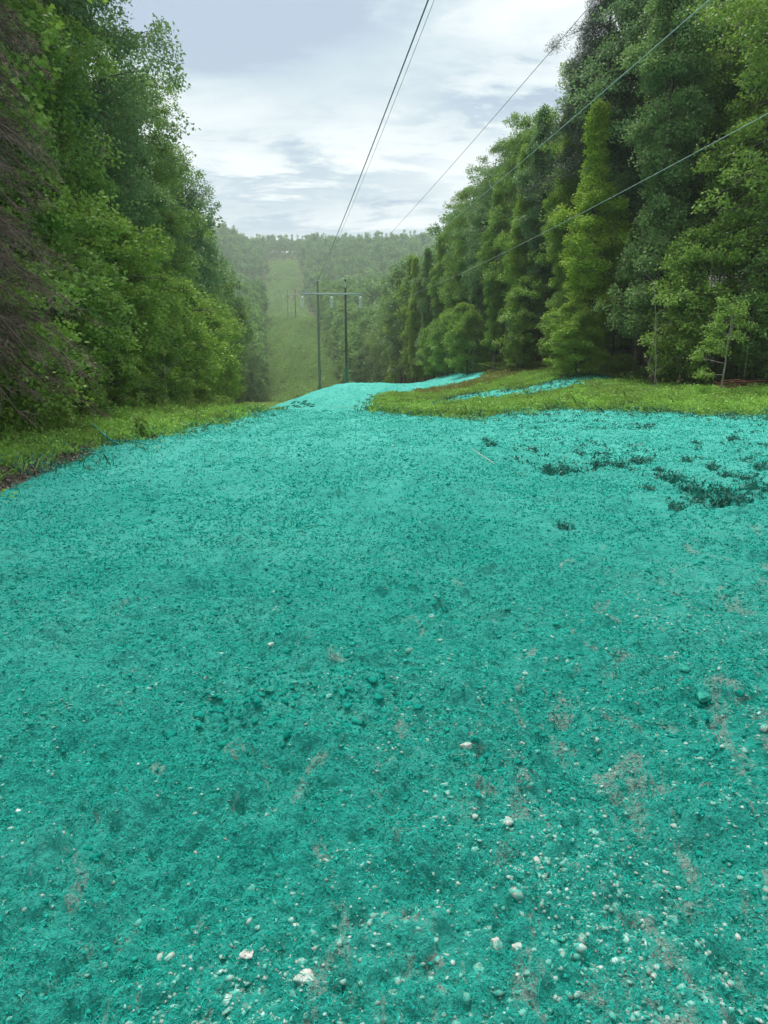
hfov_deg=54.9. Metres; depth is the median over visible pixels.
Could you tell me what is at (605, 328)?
young tree
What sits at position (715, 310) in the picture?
tree trunk
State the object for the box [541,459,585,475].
weed clump
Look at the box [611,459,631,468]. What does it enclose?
weed clump
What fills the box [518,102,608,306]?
oak tree
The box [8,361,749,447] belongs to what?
dry weeds
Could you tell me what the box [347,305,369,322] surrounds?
broadleaf tree
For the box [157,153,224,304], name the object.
oak tree
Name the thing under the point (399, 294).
broadleaf tree
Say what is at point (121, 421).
grass
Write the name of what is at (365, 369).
broadleaf tree
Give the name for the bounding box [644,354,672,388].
bare snag
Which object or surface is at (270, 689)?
rock
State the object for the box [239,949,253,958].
rock
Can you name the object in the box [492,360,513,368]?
shrub
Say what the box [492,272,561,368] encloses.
young tree
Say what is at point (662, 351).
young tree
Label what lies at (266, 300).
broadleaf tree
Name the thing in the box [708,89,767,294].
oak tree
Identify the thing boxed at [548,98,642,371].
tree
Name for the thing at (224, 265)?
broadleaf tree
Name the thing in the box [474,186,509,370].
broadleaf tree
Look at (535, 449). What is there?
coated weeds
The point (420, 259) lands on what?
broadleaf tree
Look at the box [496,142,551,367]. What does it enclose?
broadleaf tree
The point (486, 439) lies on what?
weed clump
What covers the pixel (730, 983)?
rock
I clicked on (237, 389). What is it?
young tree
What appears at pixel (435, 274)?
broadleaf tree
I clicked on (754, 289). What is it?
tree trunk
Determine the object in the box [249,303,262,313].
broadleaf tree
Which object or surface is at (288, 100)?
sky
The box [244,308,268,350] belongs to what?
broadleaf tree
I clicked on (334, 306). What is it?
broadleaf tree
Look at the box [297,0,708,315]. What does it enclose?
power line wire
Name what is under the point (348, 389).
distant clods
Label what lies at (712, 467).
weed clump
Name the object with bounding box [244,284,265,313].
broadleaf tree
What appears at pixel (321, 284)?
broadleaf tree
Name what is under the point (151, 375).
shrub
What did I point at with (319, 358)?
power pole frame
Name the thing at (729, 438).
weed clump
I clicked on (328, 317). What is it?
broadleaf tree
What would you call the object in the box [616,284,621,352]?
tree trunk
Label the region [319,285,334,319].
broadleaf tree
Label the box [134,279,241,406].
young tree
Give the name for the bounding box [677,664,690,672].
rock
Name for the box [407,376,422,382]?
broadleaf tree
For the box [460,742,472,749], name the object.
rock
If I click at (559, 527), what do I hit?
weed clump
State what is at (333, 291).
broadleaf tree
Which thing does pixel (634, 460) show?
weed clump
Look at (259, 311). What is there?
broadleaf tree
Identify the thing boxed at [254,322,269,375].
broadleaf tree
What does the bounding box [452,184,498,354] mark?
broadleaf tree
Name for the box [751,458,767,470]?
weed clump
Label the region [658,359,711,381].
shrub
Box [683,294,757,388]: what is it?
sapling
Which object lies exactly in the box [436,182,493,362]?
oak tree
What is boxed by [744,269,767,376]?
bare snag
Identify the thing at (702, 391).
grass
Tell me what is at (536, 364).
shrub
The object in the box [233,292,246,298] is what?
broadleaf tree
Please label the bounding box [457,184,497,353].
broadleaf tree
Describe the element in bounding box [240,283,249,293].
broadleaf tree
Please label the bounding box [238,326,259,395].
broadleaf tree
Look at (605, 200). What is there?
power line wire
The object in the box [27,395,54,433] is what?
tall weed
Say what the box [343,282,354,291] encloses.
broadleaf tree
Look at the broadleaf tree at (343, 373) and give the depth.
234.38 m
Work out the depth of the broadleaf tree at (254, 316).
270.59 m
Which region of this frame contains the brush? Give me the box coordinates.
[252,259,342,402]
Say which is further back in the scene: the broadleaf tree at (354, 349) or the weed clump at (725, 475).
the broadleaf tree at (354, 349)
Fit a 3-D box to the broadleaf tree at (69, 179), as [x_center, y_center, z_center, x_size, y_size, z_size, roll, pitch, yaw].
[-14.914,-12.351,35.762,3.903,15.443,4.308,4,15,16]
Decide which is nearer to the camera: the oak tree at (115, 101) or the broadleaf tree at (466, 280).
the oak tree at (115, 101)
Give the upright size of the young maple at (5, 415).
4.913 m
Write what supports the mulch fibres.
on the ground at (48, 853)
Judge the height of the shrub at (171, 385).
2.902 m
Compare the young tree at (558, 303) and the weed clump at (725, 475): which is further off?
the young tree at (558, 303)
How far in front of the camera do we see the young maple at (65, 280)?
21.48 m
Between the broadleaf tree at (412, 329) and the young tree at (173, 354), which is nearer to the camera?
the young tree at (173, 354)
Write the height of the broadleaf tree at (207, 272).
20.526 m
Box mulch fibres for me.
[0,407,767,1023]
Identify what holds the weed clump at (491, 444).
on the ground at (48, 853)
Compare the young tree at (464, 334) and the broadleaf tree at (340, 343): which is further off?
the broadleaf tree at (340, 343)
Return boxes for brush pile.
[713,379,766,389]
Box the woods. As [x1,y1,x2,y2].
[201,217,484,358]
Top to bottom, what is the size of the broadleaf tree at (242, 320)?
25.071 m
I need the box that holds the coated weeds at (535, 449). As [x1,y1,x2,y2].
[503,410,767,478]
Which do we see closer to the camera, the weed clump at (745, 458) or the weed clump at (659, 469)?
the weed clump at (659, 469)
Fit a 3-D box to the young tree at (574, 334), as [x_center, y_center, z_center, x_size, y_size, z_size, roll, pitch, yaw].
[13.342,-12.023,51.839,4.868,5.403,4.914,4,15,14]
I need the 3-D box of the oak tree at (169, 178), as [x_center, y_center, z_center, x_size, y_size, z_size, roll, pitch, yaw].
[-18.639,-19.578,56.755,11.545,27.648,11.084,-1,15,-3]
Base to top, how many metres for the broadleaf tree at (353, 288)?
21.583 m
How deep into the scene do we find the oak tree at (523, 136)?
70.95 m
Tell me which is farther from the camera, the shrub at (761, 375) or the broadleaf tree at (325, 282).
the broadleaf tree at (325, 282)
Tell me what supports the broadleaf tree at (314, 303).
on the ground at (48, 853)
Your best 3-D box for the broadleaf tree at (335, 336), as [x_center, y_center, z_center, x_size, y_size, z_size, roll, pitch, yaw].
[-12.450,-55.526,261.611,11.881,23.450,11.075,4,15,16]
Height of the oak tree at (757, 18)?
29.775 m
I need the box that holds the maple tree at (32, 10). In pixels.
[0,0,107,325]
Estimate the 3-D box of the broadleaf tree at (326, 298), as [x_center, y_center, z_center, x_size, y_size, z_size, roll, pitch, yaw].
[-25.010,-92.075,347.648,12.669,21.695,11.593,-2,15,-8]
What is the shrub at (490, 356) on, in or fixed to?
on the ground at (48, 853)
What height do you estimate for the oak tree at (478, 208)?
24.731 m
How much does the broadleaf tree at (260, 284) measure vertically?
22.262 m
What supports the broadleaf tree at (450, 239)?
on the ground at (48, 853)
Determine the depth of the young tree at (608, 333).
62.22 m
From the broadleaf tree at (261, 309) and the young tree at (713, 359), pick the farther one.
the broadleaf tree at (261, 309)
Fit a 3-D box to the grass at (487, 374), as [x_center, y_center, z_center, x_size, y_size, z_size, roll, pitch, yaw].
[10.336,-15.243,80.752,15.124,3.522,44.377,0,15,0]
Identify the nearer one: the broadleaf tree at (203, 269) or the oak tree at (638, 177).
the oak tree at (638, 177)
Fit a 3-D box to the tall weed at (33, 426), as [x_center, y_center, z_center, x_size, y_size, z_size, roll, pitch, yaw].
[-9.208,-2.341,18.779,1.041,1.096,0.556,-10,18,-34]
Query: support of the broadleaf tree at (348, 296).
on the ground at (48, 853)
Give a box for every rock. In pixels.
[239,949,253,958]
[264,686,276,693]
[292,968,314,983]
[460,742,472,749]
[490,937,502,950]
[500,816,513,825]
[512,942,521,951]
[533,855,540,863]
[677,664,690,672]
[696,690,711,702]
[728,980,733,987]
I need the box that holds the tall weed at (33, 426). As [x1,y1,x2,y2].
[2,400,42,433]
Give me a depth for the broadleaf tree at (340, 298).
343.99 m
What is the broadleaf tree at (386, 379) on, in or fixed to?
on the ground at (48, 853)
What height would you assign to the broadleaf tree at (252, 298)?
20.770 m
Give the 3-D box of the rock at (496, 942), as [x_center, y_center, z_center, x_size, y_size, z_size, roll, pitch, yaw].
[0.322,1.247,2.135,0.046,0.034,0.044,-8,16,-27]
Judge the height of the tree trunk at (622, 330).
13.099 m
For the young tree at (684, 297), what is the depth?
41.78 m
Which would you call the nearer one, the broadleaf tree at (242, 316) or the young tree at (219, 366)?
the young tree at (219, 366)
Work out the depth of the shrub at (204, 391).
44.91 m
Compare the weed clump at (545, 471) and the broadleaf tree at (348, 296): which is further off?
the broadleaf tree at (348, 296)
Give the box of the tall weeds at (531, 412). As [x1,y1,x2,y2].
[368,368,767,419]
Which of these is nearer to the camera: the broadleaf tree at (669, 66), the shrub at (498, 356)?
the broadleaf tree at (669, 66)
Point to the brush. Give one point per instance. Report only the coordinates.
(299, 324)
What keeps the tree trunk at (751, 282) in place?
on the ground at (48, 853)
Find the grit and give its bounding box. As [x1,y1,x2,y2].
[0,458,767,1023]
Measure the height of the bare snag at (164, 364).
3.758 m
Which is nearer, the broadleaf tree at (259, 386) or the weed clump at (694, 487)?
the weed clump at (694, 487)
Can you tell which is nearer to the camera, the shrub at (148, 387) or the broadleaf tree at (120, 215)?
the shrub at (148, 387)
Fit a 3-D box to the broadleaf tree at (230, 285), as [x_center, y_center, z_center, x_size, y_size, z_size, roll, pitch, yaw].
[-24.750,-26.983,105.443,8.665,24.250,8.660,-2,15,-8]
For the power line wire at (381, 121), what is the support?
attached to the power pole frame at (319, 358)
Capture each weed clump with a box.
[477,435,491,441]
[483,440,497,446]
[525,461,558,473]
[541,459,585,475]
[553,520,575,529]
[572,450,585,455]
[590,455,619,469]
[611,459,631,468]
[623,454,644,464]
[637,455,657,463]
[638,482,657,491]
[649,466,666,471]
[654,471,682,478]
[658,470,700,484]
[665,495,695,511]
[670,478,712,494]
[678,453,695,462]
[682,487,722,504]
[684,489,751,507]
[697,461,720,470]
[706,480,738,495]
[716,469,736,477]
[721,491,755,505]
[723,472,767,498]
[726,434,745,440]
[731,469,765,480]
[739,455,755,462]
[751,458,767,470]
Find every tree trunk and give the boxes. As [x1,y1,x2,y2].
[611,211,621,360]
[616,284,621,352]
[621,238,632,353]
[708,218,724,372]
[739,186,761,361]
[743,194,766,379]
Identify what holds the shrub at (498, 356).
on the ground at (48, 853)
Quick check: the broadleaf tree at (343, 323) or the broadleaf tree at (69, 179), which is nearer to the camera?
the broadleaf tree at (69, 179)
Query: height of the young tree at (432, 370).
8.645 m
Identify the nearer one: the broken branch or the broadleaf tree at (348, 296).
the broken branch
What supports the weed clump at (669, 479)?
on the ground at (48, 853)
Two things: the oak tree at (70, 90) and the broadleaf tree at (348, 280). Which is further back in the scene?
the broadleaf tree at (348, 280)
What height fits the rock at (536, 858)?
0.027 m
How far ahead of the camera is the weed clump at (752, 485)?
10.24 m
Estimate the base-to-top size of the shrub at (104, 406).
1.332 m
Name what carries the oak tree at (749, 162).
on the ground at (48, 853)
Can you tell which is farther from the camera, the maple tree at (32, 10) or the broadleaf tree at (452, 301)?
the broadleaf tree at (452, 301)
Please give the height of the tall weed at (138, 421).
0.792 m
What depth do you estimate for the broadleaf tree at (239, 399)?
175.19 m
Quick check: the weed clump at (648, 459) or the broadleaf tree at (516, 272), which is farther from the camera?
the broadleaf tree at (516, 272)
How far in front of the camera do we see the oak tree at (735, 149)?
56.56 m
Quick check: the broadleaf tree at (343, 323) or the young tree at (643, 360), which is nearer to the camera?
the young tree at (643, 360)
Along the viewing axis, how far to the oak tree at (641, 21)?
48.37 m
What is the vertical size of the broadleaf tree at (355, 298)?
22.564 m
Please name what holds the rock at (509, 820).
on the ground at (48, 853)
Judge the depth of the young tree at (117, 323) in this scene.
29.38 m
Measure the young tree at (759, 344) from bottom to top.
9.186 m
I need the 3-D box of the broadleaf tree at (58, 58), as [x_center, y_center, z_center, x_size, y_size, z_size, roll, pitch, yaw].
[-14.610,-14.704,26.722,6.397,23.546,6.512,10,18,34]
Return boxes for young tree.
[0,166,139,405]
[23,225,147,391]
[67,209,182,382]
[109,259,198,392]
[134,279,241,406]
[157,311,234,404]
[191,306,249,405]
[193,310,246,401]
[415,319,448,378]
[423,311,468,375]
[439,302,492,374]
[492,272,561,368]
[535,288,599,368]
[540,301,607,374]
[599,292,644,365]
[600,309,650,364]
[628,307,681,366]
[637,220,757,384]
[659,315,724,363]
[680,285,746,372]
[716,235,767,381]
[717,290,767,374]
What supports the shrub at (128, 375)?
on the ground at (48, 853)
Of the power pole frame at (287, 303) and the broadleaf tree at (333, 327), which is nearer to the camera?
the broadleaf tree at (333, 327)
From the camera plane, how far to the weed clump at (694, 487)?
10.37 m
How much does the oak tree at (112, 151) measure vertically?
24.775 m
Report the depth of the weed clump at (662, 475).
11.68 m
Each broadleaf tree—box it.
[0,0,72,309]
[42,78,106,346]
[99,156,139,354]
[112,100,176,278]
[154,246,186,343]
[163,181,236,311]
[174,235,213,306]
[185,218,234,339]
[192,222,220,310]
[206,285,230,343]
[208,235,239,383]
[211,246,240,343]
[216,265,233,394]
[219,261,257,383]
[223,272,258,397]
[232,289,254,362]
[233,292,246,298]
[235,340,251,401]
[237,281,250,291]
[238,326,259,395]
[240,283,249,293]
[241,329,267,401]
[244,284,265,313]
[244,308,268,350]
[244,332,267,401]
[246,290,263,308]
[247,295,265,321]
[247,301,265,323]
[248,311,270,365]
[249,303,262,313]
[249,339,265,399]
[250,280,268,311]
[250,305,267,339]
[250,339,265,401]
[254,288,266,313]
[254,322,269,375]
[256,335,271,394]
[262,289,269,311]
[313,282,328,311]
[313,287,323,320]
[314,279,327,312]
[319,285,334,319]
[319,292,332,319]
[319,295,334,333]
[321,306,335,348]
[322,288,339,317]
[322,297,340,334]
[322,302,353,362]
[323,302,340,325]
[330,311,355,365]
[330,316,357,357]
[331,280,339,287]
[333,321,351,375]
[335,281,349,292]
[336,309,375,382]
[336,327,352,382]
[337,290,352,303]
[337,295,349,302]
[337,323,352,369]
[342,278,356,285]
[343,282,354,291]
[344,316,366,382]
[347,285,367,307]
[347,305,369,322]
[348,290,366,304]
[350,313,377,382]
[351,287,370,306]
[361,306,391,382]
[362,302,390,382]
[364,288,397,383]
[371,255,421,382]
[375,331,409,383]
[380,278,412,382]
[391,252,425,382]
[400,248,436,377]
[400,255,427,381]
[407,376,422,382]
[410,245,438,379]
[420,212,456,373]
[426,232,450,375]
[432,197,476,314]
[438,213,467,372]
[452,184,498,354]
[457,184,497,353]
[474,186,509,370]
[479,131,555,356]
[483,194,512,351]
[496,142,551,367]
[505,103,560,360]
[541,134,587,348]
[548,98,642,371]
[577,158,616,336]
[591,0,725,381]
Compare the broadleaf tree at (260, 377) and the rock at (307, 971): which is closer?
the rock at (307, 971)
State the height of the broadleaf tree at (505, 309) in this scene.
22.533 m
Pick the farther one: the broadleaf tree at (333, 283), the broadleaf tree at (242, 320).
the broadleaf tree at (333, 283)
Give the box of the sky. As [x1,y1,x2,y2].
[81,0,732,252]
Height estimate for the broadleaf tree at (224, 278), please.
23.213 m
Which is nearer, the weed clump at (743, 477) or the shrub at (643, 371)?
the weed clump at (743, 477)
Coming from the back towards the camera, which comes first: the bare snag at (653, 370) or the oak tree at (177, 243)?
the oak tree at (177, 243)
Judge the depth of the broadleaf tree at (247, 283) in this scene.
385.73 m
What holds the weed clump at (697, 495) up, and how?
on the ground at (48, 853)
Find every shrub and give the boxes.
[38,351,107,421]
[75,391,113,413]
[81,347,147,411]
[108,370,164,403]
[111,376,170,406]
[142,361,194,403]
[156,370,193,402]
[191,386,215,404]
[196,395,224,403]
[476,362,499,370]
[480,355,500,365]
[486,354,505,366]
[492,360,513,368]
[501,360,525,369]
[521,361,553,369]
[530,353,559,366]
[538,362,554,368]
[626,366,665,378]
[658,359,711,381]
[661,366,706,381]
[711,361,760,384]
[751,370,767,384]
[753,370,767,384]
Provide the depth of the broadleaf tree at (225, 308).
99.46 m
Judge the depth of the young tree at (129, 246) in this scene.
33.54 m
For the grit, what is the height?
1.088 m
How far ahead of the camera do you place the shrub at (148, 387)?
32.92 m
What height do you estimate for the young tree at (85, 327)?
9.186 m
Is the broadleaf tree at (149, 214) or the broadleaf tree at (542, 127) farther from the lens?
the broadleaf tree at (542, 127)
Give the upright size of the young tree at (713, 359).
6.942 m
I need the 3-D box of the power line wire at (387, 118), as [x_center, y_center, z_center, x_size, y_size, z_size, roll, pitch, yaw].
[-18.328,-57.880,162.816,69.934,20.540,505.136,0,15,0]
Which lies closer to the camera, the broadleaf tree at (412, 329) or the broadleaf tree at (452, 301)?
the broadleaf tree at (452, 301)
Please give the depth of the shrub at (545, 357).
68.84 m
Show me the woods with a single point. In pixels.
(391, 250)
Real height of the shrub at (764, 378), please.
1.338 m
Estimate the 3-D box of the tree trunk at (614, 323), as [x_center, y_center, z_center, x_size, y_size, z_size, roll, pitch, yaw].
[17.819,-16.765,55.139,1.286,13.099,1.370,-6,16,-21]
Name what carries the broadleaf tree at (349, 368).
on the ground at (48, 853)
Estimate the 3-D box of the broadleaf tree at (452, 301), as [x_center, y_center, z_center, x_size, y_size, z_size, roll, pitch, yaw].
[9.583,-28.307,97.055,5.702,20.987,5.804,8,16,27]
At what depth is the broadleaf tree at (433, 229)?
113.07 m
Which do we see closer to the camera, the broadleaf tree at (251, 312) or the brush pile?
the brush pile
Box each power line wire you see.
[283,0,428,315]
[291,1,433,300]
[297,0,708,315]
[308,113,767,315]
[309,0,594,300]
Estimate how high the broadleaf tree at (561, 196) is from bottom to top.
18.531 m
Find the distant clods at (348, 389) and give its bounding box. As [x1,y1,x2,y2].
[280,372,588,412]
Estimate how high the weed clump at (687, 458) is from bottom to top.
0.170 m
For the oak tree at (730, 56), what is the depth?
46.41 m
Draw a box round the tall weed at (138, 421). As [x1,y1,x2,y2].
[128,411,151,438]
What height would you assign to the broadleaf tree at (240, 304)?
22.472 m
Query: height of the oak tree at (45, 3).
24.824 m
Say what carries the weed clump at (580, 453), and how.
on the ground at (48, 853)
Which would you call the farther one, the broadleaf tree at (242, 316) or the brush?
the brush
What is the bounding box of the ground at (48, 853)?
[0,241,767,1023]
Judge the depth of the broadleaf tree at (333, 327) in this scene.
282.73 m
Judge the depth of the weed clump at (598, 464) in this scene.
13.35 m
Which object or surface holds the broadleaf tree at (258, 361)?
on the ground at (48, 853)
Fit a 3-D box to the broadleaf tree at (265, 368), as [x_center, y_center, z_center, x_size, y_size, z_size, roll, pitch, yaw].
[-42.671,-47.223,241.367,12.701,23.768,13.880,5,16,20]
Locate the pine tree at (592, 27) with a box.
[513,0,658,365]
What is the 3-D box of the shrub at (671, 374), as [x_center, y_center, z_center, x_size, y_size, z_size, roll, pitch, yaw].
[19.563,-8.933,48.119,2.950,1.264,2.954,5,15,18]
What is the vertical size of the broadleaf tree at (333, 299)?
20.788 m
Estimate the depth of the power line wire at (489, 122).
30.95 m
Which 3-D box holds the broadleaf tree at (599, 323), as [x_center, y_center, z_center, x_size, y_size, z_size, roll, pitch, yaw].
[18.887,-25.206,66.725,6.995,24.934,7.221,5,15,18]
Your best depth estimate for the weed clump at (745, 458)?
14.02 m
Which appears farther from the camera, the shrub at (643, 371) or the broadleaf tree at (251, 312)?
the broadleaf tree at (251, 312)
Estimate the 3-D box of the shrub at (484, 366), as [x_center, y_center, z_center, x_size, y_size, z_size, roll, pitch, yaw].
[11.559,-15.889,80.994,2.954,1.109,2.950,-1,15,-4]
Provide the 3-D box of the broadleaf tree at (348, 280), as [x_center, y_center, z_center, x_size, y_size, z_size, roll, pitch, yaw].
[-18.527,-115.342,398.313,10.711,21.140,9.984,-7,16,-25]
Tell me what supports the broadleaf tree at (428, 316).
on the ground at (48, 853)
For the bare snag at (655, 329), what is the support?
on the ground at (48, 853)
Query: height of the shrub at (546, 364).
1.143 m
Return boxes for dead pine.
[0,0,112,427]
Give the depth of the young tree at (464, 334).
83.36 m
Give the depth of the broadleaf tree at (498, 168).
75.87 m
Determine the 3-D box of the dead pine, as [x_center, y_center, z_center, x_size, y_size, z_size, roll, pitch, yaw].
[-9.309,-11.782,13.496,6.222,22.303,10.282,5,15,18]
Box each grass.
[0,371,767,477]
[0,398,287,497]
[368,368,767,419]
[413,367,544,394]
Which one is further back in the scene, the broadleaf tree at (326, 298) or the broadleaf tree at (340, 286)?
the broadleaf tree at (340, 286)
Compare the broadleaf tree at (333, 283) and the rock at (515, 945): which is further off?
the broadleaf tree at (333, 283)
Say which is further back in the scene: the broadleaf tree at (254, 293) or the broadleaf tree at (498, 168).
the broadleaf tree at (254, 293)
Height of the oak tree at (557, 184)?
25.521 m
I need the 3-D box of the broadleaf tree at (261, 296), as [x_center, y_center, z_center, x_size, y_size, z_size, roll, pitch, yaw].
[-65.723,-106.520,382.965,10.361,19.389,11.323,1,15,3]
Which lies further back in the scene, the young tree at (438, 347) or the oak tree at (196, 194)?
the young tree at (438, 347)
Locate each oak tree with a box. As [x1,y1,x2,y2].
[0,0,131,235]
[15,0,95,142]
[24,0,200,237]
[30,6,161,261]
[85,51,219,309]
[89,103,161,236]
[147,166,202,280]
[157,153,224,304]
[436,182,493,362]
[451,133,544,358]
[479,106,564,349]
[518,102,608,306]
[528,59,643,302]
[566,0,767,372]
[581,0,767,372]
[588,26,702,368]
[643,37,767,243]
[668,0,767,377]
[682,0,767,272]
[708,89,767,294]
[709,32,767,240]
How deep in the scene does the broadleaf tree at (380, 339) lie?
159.44 m
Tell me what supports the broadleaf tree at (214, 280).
on the ground at (48, 853)
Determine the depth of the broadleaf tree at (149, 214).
48.84 m
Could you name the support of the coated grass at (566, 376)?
on the ground at (48, 853)
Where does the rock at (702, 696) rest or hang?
on the ground at (48, 853)
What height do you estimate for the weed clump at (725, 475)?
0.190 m
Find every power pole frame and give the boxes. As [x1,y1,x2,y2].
[283,289,299,317]
[301,278,361,389]
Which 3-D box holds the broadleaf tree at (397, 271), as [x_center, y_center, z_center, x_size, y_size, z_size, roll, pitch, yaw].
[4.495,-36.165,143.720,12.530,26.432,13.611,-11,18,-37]
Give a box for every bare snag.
[145,331,178,397]
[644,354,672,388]
[647,278,673,386]
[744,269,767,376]
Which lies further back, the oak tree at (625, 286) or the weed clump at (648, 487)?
the oak tree at (625, 286)
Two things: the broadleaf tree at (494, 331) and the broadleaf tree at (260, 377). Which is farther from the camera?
the broadleaf tree at (260, 377)
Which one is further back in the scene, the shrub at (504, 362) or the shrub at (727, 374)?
the shrub at (504, 362)
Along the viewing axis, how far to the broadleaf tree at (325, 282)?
393.82 m
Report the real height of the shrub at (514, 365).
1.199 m
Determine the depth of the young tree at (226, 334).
57.09 m
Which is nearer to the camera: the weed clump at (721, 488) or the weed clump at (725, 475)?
the weed clump at (721, 488)
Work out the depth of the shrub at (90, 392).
24.93 m
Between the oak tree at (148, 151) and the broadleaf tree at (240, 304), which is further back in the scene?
the broadleaf tree at (240, 304)
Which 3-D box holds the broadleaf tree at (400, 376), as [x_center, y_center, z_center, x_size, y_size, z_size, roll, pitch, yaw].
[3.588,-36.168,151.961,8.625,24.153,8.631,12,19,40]
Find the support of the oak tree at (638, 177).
on the ground at (48, 853)
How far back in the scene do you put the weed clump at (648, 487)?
10.82 m
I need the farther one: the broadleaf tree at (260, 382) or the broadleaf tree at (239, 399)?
the broadleaf tree at (260, 382)
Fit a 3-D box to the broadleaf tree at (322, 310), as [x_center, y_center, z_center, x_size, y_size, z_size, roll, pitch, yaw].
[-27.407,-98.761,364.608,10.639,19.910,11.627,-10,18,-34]
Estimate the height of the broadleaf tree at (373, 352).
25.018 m
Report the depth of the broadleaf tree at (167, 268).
54.90 m
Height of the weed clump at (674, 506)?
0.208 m
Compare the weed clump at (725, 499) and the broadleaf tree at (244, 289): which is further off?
the broadleaf tree at (244, 289)
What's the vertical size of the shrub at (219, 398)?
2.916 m
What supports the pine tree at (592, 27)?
on the ground at (48, 853)
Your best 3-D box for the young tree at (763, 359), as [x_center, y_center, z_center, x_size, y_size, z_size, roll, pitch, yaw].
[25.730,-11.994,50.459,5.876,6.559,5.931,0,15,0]
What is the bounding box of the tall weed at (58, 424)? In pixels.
[50,398,75,432]
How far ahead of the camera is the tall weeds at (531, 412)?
32.87 m
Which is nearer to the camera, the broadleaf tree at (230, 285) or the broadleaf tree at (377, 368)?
the broadleaf tree at (230, 285)
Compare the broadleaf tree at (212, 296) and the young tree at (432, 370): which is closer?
the broadleaf tree at (212, 296)
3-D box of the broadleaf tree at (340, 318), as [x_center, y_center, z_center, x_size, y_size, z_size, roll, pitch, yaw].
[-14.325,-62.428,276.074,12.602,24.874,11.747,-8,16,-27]
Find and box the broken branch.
[93,424,146,444]
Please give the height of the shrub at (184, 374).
2.801 m
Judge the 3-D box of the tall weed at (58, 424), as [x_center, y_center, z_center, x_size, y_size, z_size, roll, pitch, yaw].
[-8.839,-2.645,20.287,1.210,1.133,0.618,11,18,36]
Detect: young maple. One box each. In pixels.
[0,238,113,421]
[0,275,94,431]
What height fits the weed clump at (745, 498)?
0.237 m
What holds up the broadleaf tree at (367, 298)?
on the ground at (48, 853)

